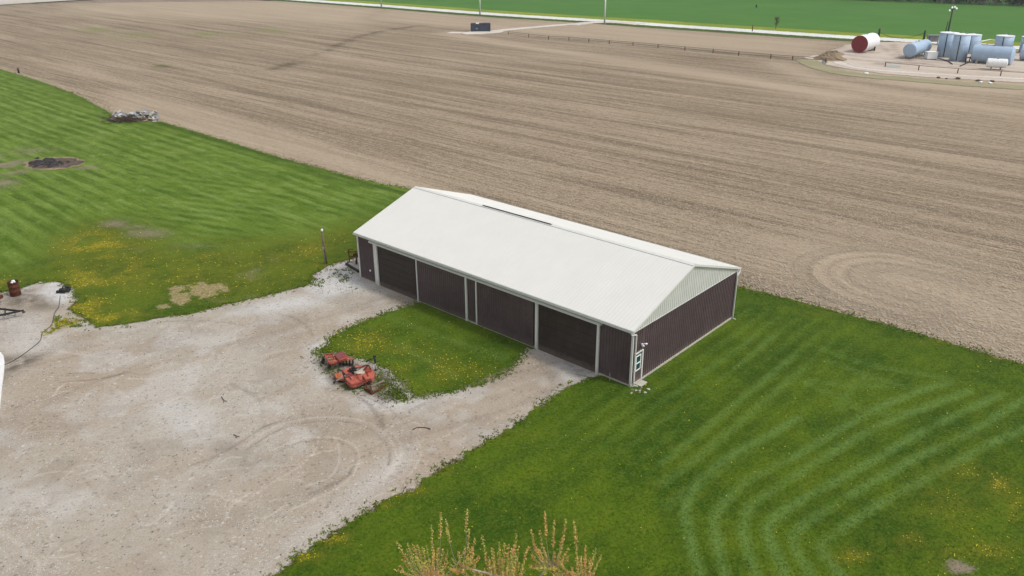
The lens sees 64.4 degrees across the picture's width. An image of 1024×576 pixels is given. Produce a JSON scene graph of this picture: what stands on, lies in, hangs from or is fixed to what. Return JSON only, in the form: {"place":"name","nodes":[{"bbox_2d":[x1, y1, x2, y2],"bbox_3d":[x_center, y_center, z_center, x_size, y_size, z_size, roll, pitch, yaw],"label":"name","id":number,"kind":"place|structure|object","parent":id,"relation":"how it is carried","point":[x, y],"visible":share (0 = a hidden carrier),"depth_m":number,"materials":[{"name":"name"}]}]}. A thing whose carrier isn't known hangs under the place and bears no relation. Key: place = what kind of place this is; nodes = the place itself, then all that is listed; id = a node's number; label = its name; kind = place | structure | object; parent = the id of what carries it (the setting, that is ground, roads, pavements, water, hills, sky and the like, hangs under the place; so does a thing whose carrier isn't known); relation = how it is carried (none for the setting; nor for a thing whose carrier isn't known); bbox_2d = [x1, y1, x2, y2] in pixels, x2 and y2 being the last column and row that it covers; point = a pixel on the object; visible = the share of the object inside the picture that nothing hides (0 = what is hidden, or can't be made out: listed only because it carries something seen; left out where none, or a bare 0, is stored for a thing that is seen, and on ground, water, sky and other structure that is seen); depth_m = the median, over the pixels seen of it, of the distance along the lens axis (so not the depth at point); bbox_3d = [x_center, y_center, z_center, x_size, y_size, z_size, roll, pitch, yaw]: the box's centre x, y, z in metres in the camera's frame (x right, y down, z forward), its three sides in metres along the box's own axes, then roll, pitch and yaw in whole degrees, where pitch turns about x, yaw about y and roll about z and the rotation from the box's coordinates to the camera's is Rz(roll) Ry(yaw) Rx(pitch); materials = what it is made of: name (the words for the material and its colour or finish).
{"place":"outdoors","nodes":[
{"label":"outdoors","id":0,"kind":"place"},
{"bbox_2d":[0,0,67,4],"bbox_3d":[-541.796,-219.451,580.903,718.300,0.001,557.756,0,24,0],"label":"pale far field","id":1,"kind":"structure","parent":0,"point":[2,2],"depth_m":389.63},
{"bbox_2d":[5,0,74,4],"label":"grass line","id":2,"kind":"object","parent":1,"relation":"on","point":[39,2],"visible":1,"depth_m":383.24,"materials":[{"name":"green plant"}]},
{"bbox_2d":[19,0,270,3],"bbox_3d":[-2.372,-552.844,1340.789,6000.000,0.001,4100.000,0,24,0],"label":"ground","id":3,"kind":"structure","parent":0,"point":[101,1],"depth_m":392.15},
{"bbox_2d":[318,302,535,397],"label":"lawn island","id":4,"kind":"structure","parent":0,"point":[441,327],"depth_m":62.04,"materials":[{"name":"green plant"}]},
{"bbox_2d":[366,355,376,370],"bbox_3d":[-10.114,5.443,58.544,0.784,1.240,0.266,-8,25,-16],"label":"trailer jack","id":5,"kind":"object","parent":4,"relation":"on","point":[374,358],"visible":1,"depth_m":58.47,"materials":[{"name":"metal"}]},
{"bbox_2d":[0,68,1023,575],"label":"lawn","id":6,"kind":"structure","parent":0,"point":[224,216],"depth_m":53.67,"materials":[{"name":"green plant"}]},
{"bbox_2d":[23,157,84,169],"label":"fire pit","id":7,"kind":"object","parent":6,"relation":"on","point":[50,163],"visible":1,"depth_m":112.22,"materials":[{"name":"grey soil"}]},
{"bbox_2d":[96,109,159,123],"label":"rubble heap","id":8,"kind":"object","parent":6,"relation":"on","point":[120,116],"visible":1,"depth_m":139.05,"materials":[{"name":"stone"}]},
{"bbox_2d":[0,258,598,575],"bbox_3d":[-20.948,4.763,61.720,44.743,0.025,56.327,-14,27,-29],"label":"gravel yard","id":9,"kind":"structure","parent":6,"relation":"on","point":[244,464],"depth_m":51.73,"materials":[{"name":"grey gravel"}]},
{"bbox_2d":[0,352,4,403],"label":"white slab","id":10,"kind":"structure","parent":9,"relation":"on","point":[2,363],"depth_m":58.63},
{"bbox_2d":[0,295,23,315],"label":"trailer tongue","id":11,"kind":"object","parent":9,"relation":"on","point":[6,309],"visible":1,"depth_m":67.08,"materials":[{"name":"grey metal"}]},
{"bbox_2d":[6,279,21,296],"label":"burn barrel","id":12,"kind":"object","parent":9,"relation":"on","point":[14,288],"visible":1,"depth_m":70.96,"materials":[{"name":"brown metal"}]},
{"bbox_2d":[4,300,59,364],"bbox_3d":[-38.047,3.326,65.097,2.480,0.038,13.448,-1,24,-2],"label":"cable","id":13,"kind":"object","parent":9,"relation":"on","point":[40,339],"visible":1,"depth_m":63.17,"materials":[{"name":"rubber"}]},
{"bbox_2d":[40,315,82,334],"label":"gravel weeds","id":14,"kind":"object","parent":9,"relation":"on","point":[65,321],"visible":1,"depth_m":66.00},
{"bbox_2d":[56,286,70,293],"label":"black pump","id":15,"kind":"object","parent":9,"relation":"on","point":[63,289],"visible":1,"depth_m":71.76,"materials":[{"name":"metal"}]},
{"bbox_2d":[322,351,353,368],"bbox_3d":[-12.758,5.331,59.114,2.379,0.990,1.732,0,24,0],"label":"red implement","id":16,"kind":"object","parent":9,"relation":"on","point":[340,357],"visible":1,"depth_m":59.02,"materials":[{"name":"red paint"}]},
{"bbox_2d":[345,263,358,271],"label":"black beam","id":17,"kind":"structure","parent":9,"relation":"on","point":[352,267],"depth_m":76.70,"materials":[{"name":"metal"}]},
{"bbox_2d":[347,249,357,263],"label":"rusty frame","id":18,"kind":"object","parent":9,"relation":"on","point":[355,254],"visible":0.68,"depth_m":77.72,"materials":[{"name":"metal"}]},
{"bbox_2d":[333,364,385,394],"bbox_3d":[-10.745,6.116,57.067,4.029,1.171,2.629,16,28,33],"label":"rotary mower","id":19,"kind":"object","parent":9,"relation":"on","point":[355,376],"visible":1,"depth_m":56.91,"materials":[{"name":"red paint"}]},
{"bbox_2d":[321,229,326,263],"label":"yard light","id":20,"kind":"object","parent":6,"relation":"on","point":[324,249],"visible":1,"depth_m":77.01,"materials":[{"name":"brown wood"}]},
{"bbox_2d":[393,509,601,575],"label":"budding tree","id":21,"kind":"object","parent":6,"relation":"on","point":[548,566],"visible":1,"depth_m":34.39,"materials":[{"name":"yellow plant"}]},
{"bbox_2d":[4,222,1020,575],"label":"dandelions","id":22,"kind":"object","parent":6,"relation":"on","point":[440,374],"visible":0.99,"depth_m":59.82,"materials":[{"name":"yellow plant"}]},
{"bbox_2d":[352,186,741,386],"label":"barn","id":23,"kind":"structure","parent":6,"relation":"on","point":[627,310],"depth_m":62.90,"materials":[{"name":"metal"}]},
{"bbox_2d":[378,246,416,299],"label":"overhead door","id":24,"kind":"structure","parent":23,"relation":"in","point":[397,271],"depth_m":70.72,"materials":[{"name":"brown metal"}]},
{"bbox_2d":[417,260,465,318],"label":"sliding door","id":25,"kind":"structure","parent":23,"relation":"in","point":[439,288],"depth_m":67.20,"materials":[{"name":"brown metal"}]},
{"bbox_2d":[477,282,533,346],"bbox_3d":[-0.577,1.937,62.911,5.860,3.860,0.102,19,30,38],"label":"sliding door","id":26,"kind":"structure","parent":23,"relation":"in","point":[512,316],"depth_m":62.80,"materials":[{"name":"brown metal"}]},
{"bbox_2d":[539,304,596,371],"bbox_3d":[4.025,3.559,59.298,5.340,3.980,0.073,19,30,38],"label":"overhead door","id":27,"kind":"structure","parent":23,"relation":"in","point":[564,336],"depth_m":59.23,"materials":[{"name":"brown metal"}]},
{"bbox_2d":[635,352,641,380],"bbox_3d":[8.783,5.483,56.629,0.120,2.210,0.800,19,30,38],"label":"walk door","id":28,"kind":"structure","parent":23,"relation":"in","point":[639,356],"depth_m":56.63,"materials":[{"name":"white metal"}]},
{"bbox_2d":[630,385,649,393],"bbox_3d":[8.795,7.090,56.010,1.323,0.176,1.157,9,25,20],"label":"rubble pile","id":29,"kind":"object","parent":6,"relation":"on","point":[639,390],"visible":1,"depth_m":56.06,"materials":[{"name":"grey stone"}]},
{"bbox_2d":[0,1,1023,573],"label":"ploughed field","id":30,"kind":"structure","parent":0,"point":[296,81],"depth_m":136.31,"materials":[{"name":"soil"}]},
{"bbox_2d":[462,30,503,33],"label":"container pad","id":31,"kind":"object","parent":30,"relation":"on","point":[484,32],"visible":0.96,"depth_m":259.85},
{"bbox_2d":[471,22,490,31],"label":"container","id":32,"kind":"object","parent":31,"relation":"on","point":[484,26],"visible":1,"depth_m":262.01,"materials":[{"name":"blue metal"}]},
{"bbox_2d":[447,23,571,32],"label":"field lane","id":33,"kind":"structure","parent":30,"relation":"on","point":[523,27],"depth_m":273.11,"materials":[{"name":"beige gravel"}]},
{"bbox_2d":[508,31,826,61],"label":"pipe fence","id":34,"kind":"object","parent":30,"relation":"on","point":[528,35],"visible":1,"depth_m":218.54,"materials":[{"name":"brown metal"}]},
{"bbox_2d":[795,59,1023,89],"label":"weedy berm","id":35,"kind":"structure","parent":30,"relation":"on","point":[815,64],"depth_m":175.17,"materials":[{"name":"soil"}]},
{"bbox_2d":[804,42,1023,82],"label":"tank yard","id":36,"kind":"structure","parent":30,"relation":"on","point":[883,53],"depth_m":193.66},
{"bbox_2d":[813,51,846,60],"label":"dirt mound","id":37,"kind":"object","parent":36,"relation":"on","point":[831,55],"visible":0.94,"depth_m":200.51,"materials":[{"name":"soil"}]},
{"bbox_2d":[851,33,879,52],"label":"storage tank","id":38,"kind":"object","parent":36,"relation":"on","point":[865,43],"visible":0.99,"depth_m":212.30,"materials":[{"name":"metal"}]},
{"bbox_2d":[903,39,931,57],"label":"storage tank","id":39,"kind":"object","parent":36,"relation":"on","point":[918,47],"visible":0.97,"depth_m":201.53,"materials":[{"name":"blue metal"}]},
{"bbox_2d":[924,51,938,59],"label":"white bin","id":40,"kind":"object","parent":36,"relation":"on","point":[930,55],"visible":1,"depth_m":200.47,"materials":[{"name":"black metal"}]},
{"bbox_2d":[927,35,939,43],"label":"grey shed","id":41,"kind":"structure","parent":36,"relation":"on","point":[933,38],"depth_m":225.60,"materials":[{"name":"metal"}]},
{"bbox_2d":[937,30,958,57],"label":"storage tank","id":42,"kind":"object","parent":36,"relation":"on","point":[945,41],"visible":0.73,"depth_m":202.98,"materials":[{"name":"blue metal"}]},
{"bbox_2d":[945,6,957,30],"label":"light mast","id":43,"kind":"object","parent":36,"relation":"on","point":[950,17],"visible":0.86,"depth_m":224.10,"materials":[{"name":"black metal"}]},
{"bbox_2d":[885,62,1023,75],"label":"pipe fence","id":44,"kind":"object","parent":36,"relation":"on","point":[952,68],"visible":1,"depth_m":181.19,"materials":[{"name":"brown metal"}]},
{"bbox_2d":[948,31,971,61],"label":"storage tank","id":45,"kind":"object","parent":36,"relation":"on","point":[960,47],"visible":0.98,"depth_m":196.29,"materials":[{"name":"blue metal"}]},
{"bbox_2d":[968,32,981,53],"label":"storage tank","id":46,"kind":"object","parent":36,"relation":"on","point":[976,38],"visible":0.5,"depth_m":208.47,"materials":[{"name":"blue metal"}]},
{"bbox_2d":[971,43,1015,64],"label":"storage tank","id":47,"kind":"object","parent":36,"relation":"on","point":[982,53],"visible":0.94,"depth_m":192.19,"materials":[{"name":"metal"}]},
{"bbox_2d":[986,57,1007,69],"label":"propane tank","id":48,"kind":"object","parent":36,"relation":"on","point":[994,62],"visible":1,"depth_m":184.74,"materials":[{"name":"grey metal"}]},
{"bbox_2d":[994,33,1014,46],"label":"storage tank","id":49,"kind":"object","parent":36,"relation":"on","point":[1005,40],"visible":0.73,"depth_m":211.86,"materials":[{"name":"blue metal"}]},
{"bbox_2d":[1018,36,1023,52],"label":"storage tank","id":50,"kind":"object","parent":36,"relation":"on","point":[1022,42],"visible":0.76,"depth_m":211.20,"materials":[{"name":"grey metal"}]},
{"bbox_2d":[1019,44,1023,59],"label":"storage tank","id":51,"kind":"object","parent":36,"relation":"on","point":[1021,56],"visible":1,"depth_m":197.52,"materials":[{"name":"metal"}]},
{"bbox_2d":[567,21,644,24],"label":"lane mouth","id":52,"kind":"object","parent":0,"point":[584,23],"visible":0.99,"depth_m":287.10},
{"bbox_2d":[271,0,1018,49],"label":"road verge","id":53,"kind":"structure","parent":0,"point":[736,32],"depth_m":284.47,"materials":[{"name":"green plant"}]},
{"bbox_2d":[604,0,605,23],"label":"utility pole","id":54,"kind":"object","parent":53,"relation":"on","point":[605,12],"visible":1,"depth_m":280.90,"materials":[{"name":"grey metal"}]},
{"bbox_2d":[296,0,1019,48],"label":"gravel road","id":55,"kind":"structure","parent":0,"point":[704,27],"depth_m":280.67,"materials":[{"name":"grey gravel"}]},
{"bbox_2d":[324,0,1020,45],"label":"road","id":56,"kind":"structure","parent":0,"point":[686,23],"depth_m":289.95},
{"bbox_2d":[359,0,1023,41],"bbox_3d":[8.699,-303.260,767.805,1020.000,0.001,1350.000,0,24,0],"label":"green crop field","id":57,"kind":"structure","parent":0,"point":[932,17],"depth_m":321.17,"materials":[{"name":"green plant"}]},
{"bbox_2d":[865,0,1023,5],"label":"wood trunks","id":58,"kind":"object","parent":57,"relation":"on","point":[984,1],"visible":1,"depth_m":352.06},
{"bbox_2d":[895,0,1023,4],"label":"wood","id":59,"kind":"object","parent":57,"relation":"on","point":[1011,1],"visible":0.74,"depth_m":352.40,"materials":[{"name":"green plant"}]},
{"bbox_2d":[833,61,1023,79],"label":"yard track","id":60,"kind":"structure","parent":0,"point":[841,63],"depth_m":182.43,"materials":[{"name":"beige gravel"}]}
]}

